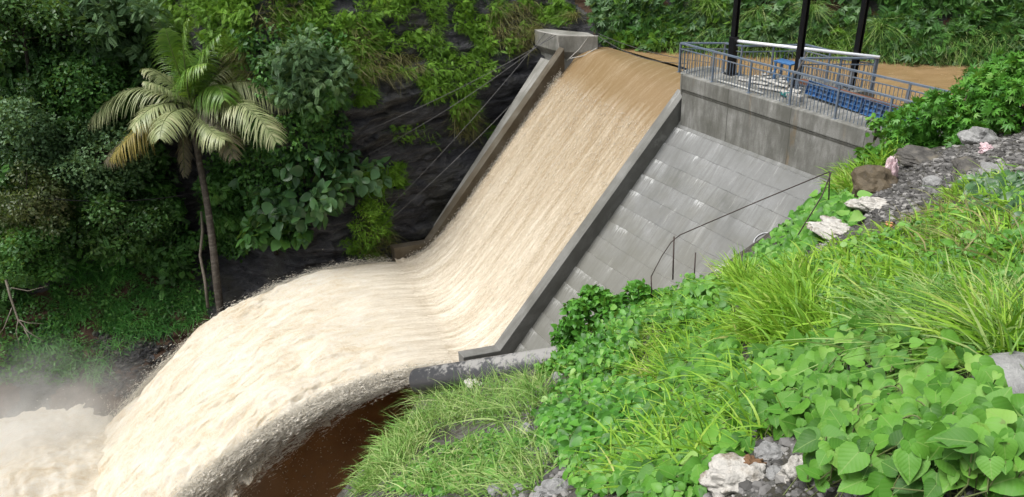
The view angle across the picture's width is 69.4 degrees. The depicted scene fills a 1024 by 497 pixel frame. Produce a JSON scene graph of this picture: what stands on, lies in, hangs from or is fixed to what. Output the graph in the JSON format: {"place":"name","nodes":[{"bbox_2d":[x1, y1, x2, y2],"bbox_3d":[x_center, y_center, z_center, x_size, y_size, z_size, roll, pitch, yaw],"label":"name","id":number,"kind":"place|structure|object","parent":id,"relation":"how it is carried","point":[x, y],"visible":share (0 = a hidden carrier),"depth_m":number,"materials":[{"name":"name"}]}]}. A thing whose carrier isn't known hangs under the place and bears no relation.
{"place":"outdoors","nodes":[
{"label":"outdoors","id":0,"kind":"place"},
{"bbox_2d":[94,262,453,496],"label":"jet water","id":1,"kind":"structure","parent":0,"point":[229,374],"depth_m":27.37,"materials":[{"name":"liquid"}]},
{"bbox_2d":[210,379,399,496],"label":"spray curtain","id":2,"kind":"object","parent":1,"relation":"attached to","point":[268,454],"visible":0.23,"depth_m":23.62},
{"bbox_2d":[223,382,419,496],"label":"pool water","id":3,"kind":"structure","parent":0,"point":[341,453],"depth_m":28.91,"materials":[{"name":"liquid"}]},
{"bbox_2d":[0,403,111,496],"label":"foam water","id":4,"kind":"structure","parent":3,"relation":"on","point":[23,456],"depth_m":28.14,"materials":[{"name":"liquid"}]},
{"bbox_2d":[1,68,649,496],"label":"spray drops","id":5,"kind":"object","parent":3,"relation":"on","point":[257,442],"visible":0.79,"depth_m":24.44,"materials":[{"name":"white liquid"}]},
{"bbox_2d":[0,0,1017,418],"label":"hillside","id":6,"kind":"structure","parent":0,"point":[258,268],"depth_m":33.91,"materials":[{"name":"soil"}]},
{"bbox_2d":[0,256,45,350],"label":"bare branch","id":7,"kind":"object","parent":6,"relation":"on","point":[7,267],"visible":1,"depth_m":26.96,"materials":[{"name":"brown plant"}]},
{"bbox_2d":[0,222,69,287],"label":"dense tree","id":8,"kind":"object","parent":6,"relation":"on","point":[39,267],"visible":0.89,"depth_m":30.52,"materials":[{"name":"green plant"}]},
{"bbox_2d":[0,158,76,245],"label":"dense tree","id":9,"kind":"object","parent":6,"relation":"on","point":[44,193],"visible":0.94,"depth_m":30.16,"materials":[{"name":"green plant"}]},
{"bbox_2d":[0,94,91,178],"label":"dense tree","id":10,"kind":"object","parent":6,"relation":"on","point":[30,129],"visible":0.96,"depth_m":29.91,"materials":[{"name":"green plant"}]},
{"bbox_2d":[0,0,105,97],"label":"dense tree","id":11,"kind":"object","parent":6,"relation":"on","point":[35,15],"visible":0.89,"depth_m":30.09,"materials":[{"name":"green plant"}]},
{"bbox_2d":[32,43,144,138],"bbox_3d":[-18.578,-6.580,31.693,4.656,4.015,3.970,-4,29,0],"label":"dense tree","id":12,"kind":"object","parent":6,"relation":"on","point":[80,80],"visible":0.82,"depth_m":30.94,"materials":[{"name":"green plant"}]},
{"bbox_2d":[0,4,191,292],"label":"pale foliage","id":13,"kind":"object","parent":6,"relation":"on","point":[125,85],"visible":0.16,"depth_m":32.33,"materials":[{"name":"green plant"}]},
{"bbox_2d":[0,0,197,300],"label":"creeper leaves","id":14,"kind":"object","parent":6,"relation":"on","point":[153,272],"visible":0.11,"depth_m":33.13,"materials":[{"name":"plant"}]},
{"bbox_2d":[38,116,161,199],"bbox_3d":[-17.739,-3.752,31.769,4.853,4.240,4.642,-4,29,0],"label":"dense tree","id":15,"kind":"object","parent":6,"relation":"on","point":[101,134],"visible":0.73,"depth_m":31.17,"materials":[{"name":"green plant"}]},
{"bbox_2d":[0,1,202,312],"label":"hanging foliage","id":16,"kind":"object","parent":6,"relation":"hanging from","point":[146,189],"visible":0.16,"depth_m":32.56,"materials":[{"name":"green plant"}]},
{"bbox_2d":[0,256,213,385],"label":"slope weeds","id":17,"kind":"object","parent":6,"relation":"on","point":[5,346],"visible":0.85,"depth_m":31.82,"materials":[{"name":"green plant"}]},
{"bbox_2d":[42,0,173,72],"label":"feathery tree","id":18,"kind":"object","parent":6,"relation":"on","point":[123,12],"visible":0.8,"depth_m":31.09,"materials":[{"name":"green plant"}]},
{"bbox_2d":[3,258,215,394],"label":"slope grass","id":19,"kind":"structure","parent":6,"relation":"on","point":[128,311],"depth_m":32.74,"materials":[{"name":"plant"}]},
{"bbox_2d":[50,163,183,256],"bbox_3d":[-17.285,-1.441,32.535,5.318,4.226,4.346,-4,29,0],"label":"dense tree","id":20,"kind":"object","parent":6,"relation":"on","point":[100,202],"visible":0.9,"depth_m":31.79,"materials":[{"name":"green plant"}]},
{"bbox_2d":[91,330,176,397],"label":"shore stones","id":21,"kind":"object","parent":6,"relation":"on","point":[141,361],"visible":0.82,"depth_m":31.88,"materials":[{"name":"stone"}]},
{"bbox_2d":[123,194,207,275],"bbox_3d":[-15.741,-0.565,33.874,3.491,3.750,2.664,-4,29,0],"label":"creeper tree","id":22,"kind":"object","parent":6,"relation":"on","point":[190,242],"visible":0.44,"depth_m":33.55,"materials":[{"name":"green plant"}]},
{"bbox_2d":[87,14,288,314],"bbox_3d":[-12.988,-3.388,32.245,8.909,12.597,7.400,23,38,39],"label":"coconut palm","id":23,"kind":"object","parent":6,"relation":"on","point":[188,81],"visible":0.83,"depth_m":30.39,"materials":[{"name":"green plant"}]},
{"bbox_2d":[199,211,209,307],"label":"bare tree","id":24,"kind":"object","parent":6,"relation":"on","point":[202,267],"visible":1,"depth_m":32.52,"materials":[{"name":"wood"}]},
{"bbox_2d":[191,156,247,241],"bbox_3d":[-13.238,-1.962,33.946,2.634,4.136,3.082,-4,29,0],"label":"feathery tree","id":25,"kind":"object","parent":6,"relation":"on","point":[223,218],"visible":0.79,"depth_m":33.29,"materials":[{"name":"green plant"}]},
{"bbox_2d":[235,206,314,254],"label":"broad leaf tree","id":26,"kind":"object","parent":6,"relation":"on","point":[261,238],"visible":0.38,"depth_m":32.23,"materials":[{"name":"green plant"}]},
{"bbox_2d":[202,18,354,262],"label":"creeper leaves","id":27,"kind":"object","parent":6,"relation":"on","point":[305,131],"visible":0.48,"depth_m":31.76,"materials":[{"name":"plant"}]},
{"bbox_2d":[257,23,359,125],"bbox_3d":[-8.317,-7.188,30.789,4.033,4.095,3.555,-4,29,0],"label":"feathery tree","id":28,"kind":"object","parent":6,"relation":"on","point":[299,62],"visible":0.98,"depth_m":29.99,"materials":[{"name":"green plant"}]},
{"bbox_2d":[228,139,391,239],"bbox_3d":[-9.135,-2.947,33.248,6.366,5.396,6.183,23,38,39],"label":"broad leaf tree","id":29,"kind":"object","parent":6,"relation":"on","point":[321,198],"visible":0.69,"depth_m":31.80,"materials":[{"name":"green plant"}]},
{"bbox_2d":[290,78,352,132],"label":"feathery tree","id":30,"kind":"object","parent":6,"relation":"on","point":[331,104],"visible":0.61,"depth_m":30.51,"materials":[{"name":"green plant"}]},
{"bbox_2d":[150,0,576,261],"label":"cliff ferns","id":31,"kind":"object","parent":6,"relation":"on","point":[324,4],"visible":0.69,"depth_m":33.67,"materials":[{"name":"green plant"}]},
{"bbox_2d":[347,197,393,249],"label":"shrub","id":32,"kind":"object","parent":6,"relation":"on","point":[358,225],"visible":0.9,"depth_m":33.41,"materials":[{"name":"green plant"}]},
{"bbox_2d":[215,0,545,261],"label":"shrubs","id":33,"kind":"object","parent":6,"relation":"on","point":[522,16],"depth_m":33.81,"materials":[{"name":"plant"}]},
{"bbox_2d":[339,34,544,255],"bbox_3d":[-3.131,-4.957,34.431,11.832,8.083,0.028,-20,33,-27],"label":"cable","id":34,"kind":"object","parent":6,"relation":"attached to","point":[456,136],"visible":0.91,"depth_m":34.67,"materials":[{"name":"metal"}]},
{"bbox_2d":[261,0,1023,33],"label":"hill foliage","id":35,"kind":"object","parent":6,"relation":"on","point":[901,3],"visible":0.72,"depth_m":29.56,"materials":[{"name":"green plant"}]},
{"bbox_2d":[598,0,871,56],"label":"hillside vegetation","id":36,"kind":"object","parent":6,"relation":"on","point":[629,39],"visible":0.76,"depth_m":32.89,"materials":[{"name":"green plant"}]},
{"bbox_2d":[712,0,798,43],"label":"grass tussock","id":37,"kind":"object","parent":6,"relation":"on","point":[757,8],"depth_m":31.35,"materials":[{"name":"plant"}]},
{"bbox_2d":[584,0,1023,65],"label":"bank weeds","id":38,"kind":"object","parent":6,"relation":"on","point":[592,4],"visible":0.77,"depth_m":31.06,"materials":[{"name":"green plant"}]},
{"bbox_2d":[586,0,1023,66],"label":"bank ferns","id":39,"kind":"object","parent":6,"relation":"on","point":[903,12],"visible":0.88,"depth_m":29.53,"materials":[{"name":"green plant"}]},
{"bbox_2d":[774,0,853,41],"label":"grass tussock","id":40,"kind":"object","parent":6,"relation":"on","point":[814,6],"depth_m":30.50,"materials":[{"name":"plant"}]},
{"bbox_2d":[643,20,1023,67],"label":"bank grass","id":41,"kind":"structure","parent":6,"relation":"on","point":[956,53],"depth_m":30.09,"materials":[{"name":"plant"}]},
{"bbox_2d":[823,11,918,70],"bbox_3d":[14.993,-8.397,30.410,4.742,2.662,5.022,11,32,25],"label":"grass tussock","id":42,"kind":"object","parent":6,"relation":"on","point":[874,24],"depth_m":29.65,"materials":[{"name":"plant"}]},
{"bbox_2d":[337,130,1023,496],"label":"bank","id":43,"kind":"structure","parent":0,"point":[457,432],"depth_m":9.78,"materials":[{"name":"plant"}]},
{"bbox_2d":[331,403,444,496],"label":"grass","id":44,"kind":"structure","parent":43,"relation":"on","point":[385,443],"depth_m":10.48,"materials":[{"name":"plant"}]},
{"bbox_2d":[355,349,563,455],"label":"grass","id":45,"kind":"structure","parent":43,"relation":"on","point":[523,388],"depth_m":11.48,"materials":[{"name":"plant"}]},
{"bbox_2d":[357,401,568,496],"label":"grass","id":46,"kind":"structure","parent":43,"relation":"on","point":[505,480],"depth_m":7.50,"materials":[{"name":"plant"}]},
{"bbox_2d":[409,346,557,392],"bbox_3d":[0.010,2.939,18.415,5.961,2.952,0.660,9,31,21],"label":"drain pipe","id":47,"kind":"object","parent":43,"relation":"on","point":[443,374],"visible":0.48,"depth_m":18.73,"materials":[{"name":"grey concrete"}]},
{"bbox_2d":[461,393,584,496],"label":"gravel","id":48,"kind":"structure","parent":43,"relation":"on","point":[556,472],"depth_m":5.72,"materials":[{"name":"gravel"}]},
{"bbox_2d":[534,348,566,379],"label":"leafy shrub","id":49,"kind":"object","parent":43,"relation":"on","point":[546,363],"visible":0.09,"depth_m":12.31,"materials":[{"name":"green plant"}]},
{"bbox_2d":[540,478,567,496],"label":"stone","id":50,"kind":"object","parent":43,"relation":"on","point":[549,487],"visible":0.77,"depth_m":4.91,"materials":[{"name":"stone"}]},
{"bbox_2d":[531,368,660,463],"bbox_3d":[0.794,1.573,7.718,1.237,3.156,4.410,-4,29,0],"label":"leafy shrub","id":51,"kind":"object","parent":43,"relation":"on","point":[564,412],"visible":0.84,"depth_m":6.78,"materials":[{"name":"green plant"}]},
{"bbox_2d":[552,291,642,386],"bbox_3d":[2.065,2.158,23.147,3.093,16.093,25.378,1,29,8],"label":"leafy shrub","id":52,"kind":"object","parent":43,"relation":"on","point":[588,346],"visible":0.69,"depth_m":9.72,"materials":[{"name":"green plant"}]},
{"bbox_2d":[549,278,659,356],"bbox_3d":[1.542,1.232,12.657,2.022,1.354,0.973,-15,31,-20],"label":"leafy shrub","id":53,"kind":"object","parent":43,"relation":"on","point":[577,312],"visible":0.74,"depth_m":12.38,"materials":[{"name":"green plant"}]},
{"bbox_2d":[553,430,706,496],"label":"leafy shrub","id":54,"kind":"object","parent":43,"relation":"on","point":[582,485],"visible":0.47,"depth_m":4.09,"materials":[{"name":"green plant"}]},
{"bbox_2d":[544,276,739,391],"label":"grass","id":55,"kind":"structure","parent":43,"relation":"on","point":[638,368],"depth_m":8.09,"materials":[{"name":"plant"}]},
{"bbox_2d":[390,29,941,360],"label":"concrete dam","id":56,"kind":"structure","parent":43,"relation":"on","point":[706,150],"depth_m":25.65,"materials":[{"name":"grey concrete"}]},
{"bbox_2d":[395,47,682,361],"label":"spillway water","id":57,"kind":"structure","parent":56,"relation":"on","point":[637,90],"depth_m":31.04,"materials":[{"name":"liquid"}]},
{"bbox_2d":[723,0,740,75],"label":"gantry post","id":58,"kind":"object","parent":56,"relation":"on","point":[733,39],"visible":0.83,"depth_m":25.24,"materials":[{"name":"black metal"}]},
{"bbox_2d":[731,70,806,95],"bbox_3d":[8.953,-5.476,24.509,1.778,0.084,3.155,-18,32,-24],"label":"cement rubble","id":59,"kind":"object","parent":56,"relation":"on","point":[780,80],"visible":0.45,"depth_m":24.82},
{"bbox_2d":[677,42,878,90],"bbox_3d":[8.949,-6.353,25.121,6.507,1.055,1.184,14,33,28],"label":"railing","id":60,"kind":"object","parent":56,"relation":"on","point":[772,51],"visible":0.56,"depth_m":25.20,"materials":[{"name":"metal"}]},
{"bbox_2d":[737,40,879,58],"bbox_3d":[9.542,-6.516,24.118,4.572,0.175,0.139,17,35,32],"label":"white pipe","id":61,"kind":"object","parent":60,"relation":"on","point":[811,49],"visible":0.81,"depth_m":23.95,"materials":[{"name":"plastic"}]},
{"bbox_2d":[773,58,794,80],"bbox_3d":[9.147,-5.947,24.785,0.400,0.645,0.720,-18,32,-25],"label":"hoist stand","id":62,"kind":"object","parent":56,"relation":"on","point":[782,61],"visible":0.73,"depth_m":24.70,"materials":[{"name":"blue paint"}]},
{"bbox_2d":[789,0,810,87],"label":"gantry post","id":63,"kind":"object","parent":56,"relation":"on","point":[803,28],"visible":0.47,"depth_m":23.45,"materials":[{"name":"black metal"}]},
{"bbox_2d":[678,42,942,131],"bbox_3d":[8.476,-4.863,22.454,0.120,1.055,9.990,-18,32,-25],"label":"railing","id":64,"kind":"object","parent":56,"relation":"on","point":[838,90],"visible":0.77,"depth_m":22.50,"materials":[{"name":"metal"}]},
{"bbox_2d":[805,80,863,111],"bbox_3d":[9.721,-4.624,22.378,0.202,0.502,2.003,-17,31,-23],"label":"formwork panel","id":65,"kind":"object","parent":56,"relation":"on","point":[832,97],"visible":0.7,"depth_m":22.39,"materials":[{"name":"blue paint"}]},
{"bbox_2d":[795,57,876,89],"bbox_3d":[10.263,-5.542,23.492,2.391,1.055,0.229,3,29,12],"label":"railing","id":66,"kind":"object","parent":56,"relation":"on","point":[841,64],"visible":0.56,"depth_m":23.34,"materials":[{"name":"metal"}]},
{"bbox_2d":[843,0,869,89],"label":"gantry post","id":67,"kind":"object","parent":56,"relation":"on","point":[861,26],"visible":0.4,"depth_m":23.04,"materials":[{"name":"black metal"}]},
{"bbox_2d":[860,99,919,119],"bbox_3d":[10.713,-3.695,20.690,0.221,0.431,2.187,-16,31,-21],"label":"formwork panel","id":68,"kind":"object","parent":56,"relation":"on","point":[874,108],"visible":0.25,"depth_m":21.29,"materials":[{"name":"blue paint"}]},
{"bbox_2d":[795,58,1019,106],"bbox_3d":[11.156,-4.174,20.892,0.123,1.055,7.526,-19,32,-27],"label":"railing","id":69,"kind":"object","parent":56,"relation":"on","point":[908,93],"visible":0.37,"depth_m":21.83,"materials":[{"name":"metal"}]},
{"bbox_2d":[558,338,788,489],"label":"grass","id":70,"kind":"structure","parent":43,"relation":"on","point":[659,434],"depth_m":4.19,"materials":[{"name":"plant"}]},
{"bbox_2d":[624,273,741,333],"bbox_3d":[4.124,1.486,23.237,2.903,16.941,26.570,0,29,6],"label":"leafy shrub","id":71,"kind":"object","parent":43,"relation":"on","point":[699,288],"visible":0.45,"depth_m":8.93,"materials":[{"name":"green plant"}]},
{"bbox_2d":[612,397,754,496],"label":"heart leaf vine","id":72,"kind":"object","parent":43,"relation":"on","point":[695,462],"visible":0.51,"depth_m":3.65,"materials":[{"name":"green plant"}]},
{"bbox_2d":[647,319,742,389],"bbox_3d":[1.710,0.983,7.095,0.788,2.112,3.295,2,29,10],"label":"heart leaf vine","id":73,"kind":"object","parent":43,"relation":"on","point":[712,347],"visible":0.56,"depth_m":6.27,"materials":[{"name":"green plant"}]},
{"bbox_2d":[645,350,751,425],"bbox_3d":[1.304,1.098,5.552,0.720,2.019,2.618,-4,29,0],"label":"leafy shrub","id":74,"kind":"object","parent":43,"relation":"on","point":[696,389],"visible":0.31,"depth_m":5.17,"materials":[{"name":"green plant"}]},
{"bbox_2d":[698,452,765,496],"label":"rock","id":75,"kind":"object","parent":43,"relation":"on","point":[725,474],"visible":0.79,"depth_m":2.98,"materials":[{"name":"stone"}]},
{"bbox_2d":[692,244,779,298],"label":"grass","id":76,"kind":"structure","parent":43,"relation":"on","point":[731,267],"depth_m":8.96,"materials":[{"name":"plant"}]},
{"bbox_2d":[754,441,783,461],"bbox_3d":[1.112,0.874,3.171,0.146,0.088,0.137,-4,29,0],"label":"stone","id":77,"kind":"object","parent":43,"relation":"on","point":[767,451],"visible":0.71,"depth_m":3.14,"materials":[{"name":"stone"}]},
{"bbox_2d":[766,465,780,479],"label":"stone","id":78,"kind":"object","parent":43,"relation":"on","point":[772,471],"visible":0.59,"depth_m":2.91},
{"bbox_2d":[704,244,855,344],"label":"grass","id":79,"kind":"structure","parent":43,"relation":"on","point":[778,304],"depth_m":5.57,"materials":[{"name":"plant"}]},
{"bbox_2d":[718,326,846,440],"bbox_3d":[1.496,0.778,4.100,0.630,1.214,1.700,4,30,13],"label":"heart leaf vine","id":80,"kind":"object","parent":43,"relation":"on","point":[803,402],"visible":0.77,"depth_m":3.64,"materials":[{"name":"green plant"}]},
{"bbox_2d":[742,219,824,273],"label":"heart leaf vine","id":81,"kind":"object","parent":43,"relation":"on","point":[786,243],"visible":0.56,"depth_m":10.91,"materials":[{"name":"green plant"}]},
{"bbox_2d":[776,454,802,483],"bbox_3d":[1.068,0.844,2.787,0.113,0.140,0.125,-4,29,0],"label":"rock","id":82,"kind":"object","parent":43,"relation":"on","point":[788,471],"visible":0.55,"depth_m":2.76,"materials":[{"name":"stone"}]},
{"bbox_2d":[775,224,858,272],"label":"gravel","id":83,"kind":"structure","parent":43,"relation":"on","point":[845,237],"depth_m":9.44,"materials":[{"name":"gravel"}]},
{"bbox_2d":[785,181,871,238],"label":"heart leaf vine","id":84,"kind":"object","parent":43,"relation":"on","point":[836,207],"visible":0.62,"depth_m":11.86,"materials":[{"name":"green plant"}]},
{"bbox_2d":[805,215,851,239],"bbox_3d":[4.591,-0.291,10.313,0.797,0.211,0.680,-4,29,0],"label":"rock","id":85,"kind":"object","parent":43,"relation":"on","point":[828,224],"visible":0.53,"depth_m":10.32,"materials":[{"name":"stone"}]},
{"bbox_2d":[703,430,982,496],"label":"gravel","id":86,"kind":"structure","parent":43,"relation":"on","point":[746,484],"depth_m":2.82,"materials":[{"name":"gravel"}]},
{"bbox_2d":[690,157,1023,365],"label":"grass","id":87,"kind":"structure","parent":43,"relation":"on","point":[891,258],"depth_m":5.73,"materials":[{"name":"plant"}]},
{"bbox_2d":[816,137,903,203],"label":"grass","id":88,"kind":"structure","parent":43,"relation":"on","point":[843,178],"depth_m":14.69,"materials":[{"name":"plant"}]},
{"bbox_2d":[851,165,898,197],"bbox_3d":[5.950,-1.049,12.091,0.743,0.625,0.798,-4,29,0],"label":"boulder","id":89,"kind":"object","parent":43,"relation":"on","point":[872,179],"visible":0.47,"depth_m":11.91,"materials":[{"name":"stone"}]},
{"bbox_2d":[885,156,898,176],"bbox_3d":[6.149,-1.231,12.033,0.241,0.592,0.261,-4,29,0],"label":"cloth","id":90,"kind":"object","parent":89,"relation":"hanging from","point":[891,164],"visible":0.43,"depth_m":11.92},
{"bbox_2d":[852,139,908,165],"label":"leafy shrub","id":91,"kind":"object","parent":43,"relation":"on","point":[868,146],"visible":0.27,"depth_m":15.18,"materials":[{"name":"green plant"}]},
{"bbox_2d":[758,243,1023,380],"bbox_3d":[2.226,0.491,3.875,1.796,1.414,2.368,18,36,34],"label":"grass","id":92,"kind":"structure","parent":43,"relation":"on","point":[980,330],"depth_m":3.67,"materials":[{"name":"plant"}]},
{"bbox_2d":[783,314,1023,496],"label":"heart leaf vine","id":93,"kind":"object","parent":43,"relation":"on","point":[939,428],"visible":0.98,"depth_m":2.47,"materials":[{"name":"green plant"}]},
{"bbox_2d":[784,290,1023,363],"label":"heart leaf vine","id":94,"kind":"object","parent":43,"relation":"on","point":[831,333],"visible":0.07,"depth_m":3.94,"materials":[{"name":"green plant"}]},
{"bbox_2d":[922,175,942,188],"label":"stone","id":95,"kind":"object","parent":43,"relation":"on","point":[934,181],"visible":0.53,"depth_m":9.99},
{"bbox_2d":[864,50,1023,142],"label":"leafy shrub","id":96,"kind":"object","parent":43,"relation":"on","point":[1016,60],"visible":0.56,"depth_m":16.77,"materials":[{"name":"green plant"}]},
{"bbox_2d":[868,187,1023,271],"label":"grass","id":97,"kind":"structure","parent":43,"relation":"on","point":[957,223],"depth_m":5.74,"materials":[{"name":"plant"}]},
{"bbox_2d":[881,48,1023,148],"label":"leafy shrub","id":98,"kind":"object","parent":43,"relation":"on","point":[994,93],"visible":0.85,"depth_m":14.84,"materials":[{"name":"green plant"}]},
{"bbox_2d":[952,156,979,176],"bbox_3d":[6.150,-1.120,9.975,0.398,0.214,0.746,5,30,15],"label":"stone","id":99,"kind":"object","parent":43,"relation":"on","point":[961,163],"visible":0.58,"depth_m":9.89,"materials":[{"name":"stone"}]},
{"bbox_2d":[957,126,998,144],"bbox_3d":[8.977,-2.153,14.208,0.748,0.449,0.587,10,31,23],"label":"stone","id":100,"kind":"object","parent":43,"relation":"on","point":[974,135],"visible":0.59,"depth_m":14.05,"materials":[{"name":"stone"}]},
{"bbox_2d":[955,169,1023,225],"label":"heart leaf vine","id":101,"kind":"object","parent":43,"relation":"on","point":[1016,181],"visible":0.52,"depth_m":7.45,"materials":[{"name":"green plant"}]},
{"bbox_2d":[972,351,1023,393],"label":"rock","id":102,"kind":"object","parent":43,"relation":"on","point":[1009,364],"depth_m":2.86,"materials":[{"name":"grey stone"}]},
{"bbox_2d":[979,406,1023,496],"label":"heart leaf vine","id":103,"kind":"object","parent":43,"relation":"on","point":[1009,484],"visible":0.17,"depth_m":1.90,"materials":[{"name":"green plant"}]},
{"bbox_2d":[615,47,1001,126],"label":"reservoir water","id":104,"kind":"structure","parent":0,"point":[941,77],"depth_m":28.78,"materials":[{"name":"liquid"}]},
{"bbox_2d":[857,130,1023,223],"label":"gravel","id":105,"kind":"structure","parent":0,"point":[949,156],"depth_m":10.45,"materials":[{"name":"gravel"}]},
{"bbox_2d":[844,196,888,211],"bbox_3d":[5.132,-0.617,10.514,0.764,0.214,0.283,11,32,25],"label":"sack","id":106,"kind":"object","parent":105,"relation":"on","point":[866,203],"visible":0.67,"depth_m":10.52,"materials":[{"name":"stone"}]},
{"bbox_2d":[893,144,941,166],"bbox_3d":[7.225,-1.619,13.045,0.604,0.301,0.944,-21,33,-28],"label":"stone","id":107,"kind":"object","parent":105,"relation":"on","point":[909,155],"visible":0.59,"depth_m":12.98,"materials":[{"name":"stone"}]},
{"bbox_2d":[977,161,1007,175],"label":"stone","id":108,"kind":"object","parent":105,"relation":"on","point":[987,165],"visible":0.39,"depth_m":9.23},
{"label":"reinforcing bar","id":109,"kind":"object","parent":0,"visible":0},
{"bbox_2d":[651,171,829,275],"bbox_3d":[3.649,-0.440,12.132,2.756,1.717,0.336,-4,29,0],"label":"handrail","id":110,"kind":"object","parent":109,"relation":"on","point":[735,211],"visible":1,"depth_m":12.03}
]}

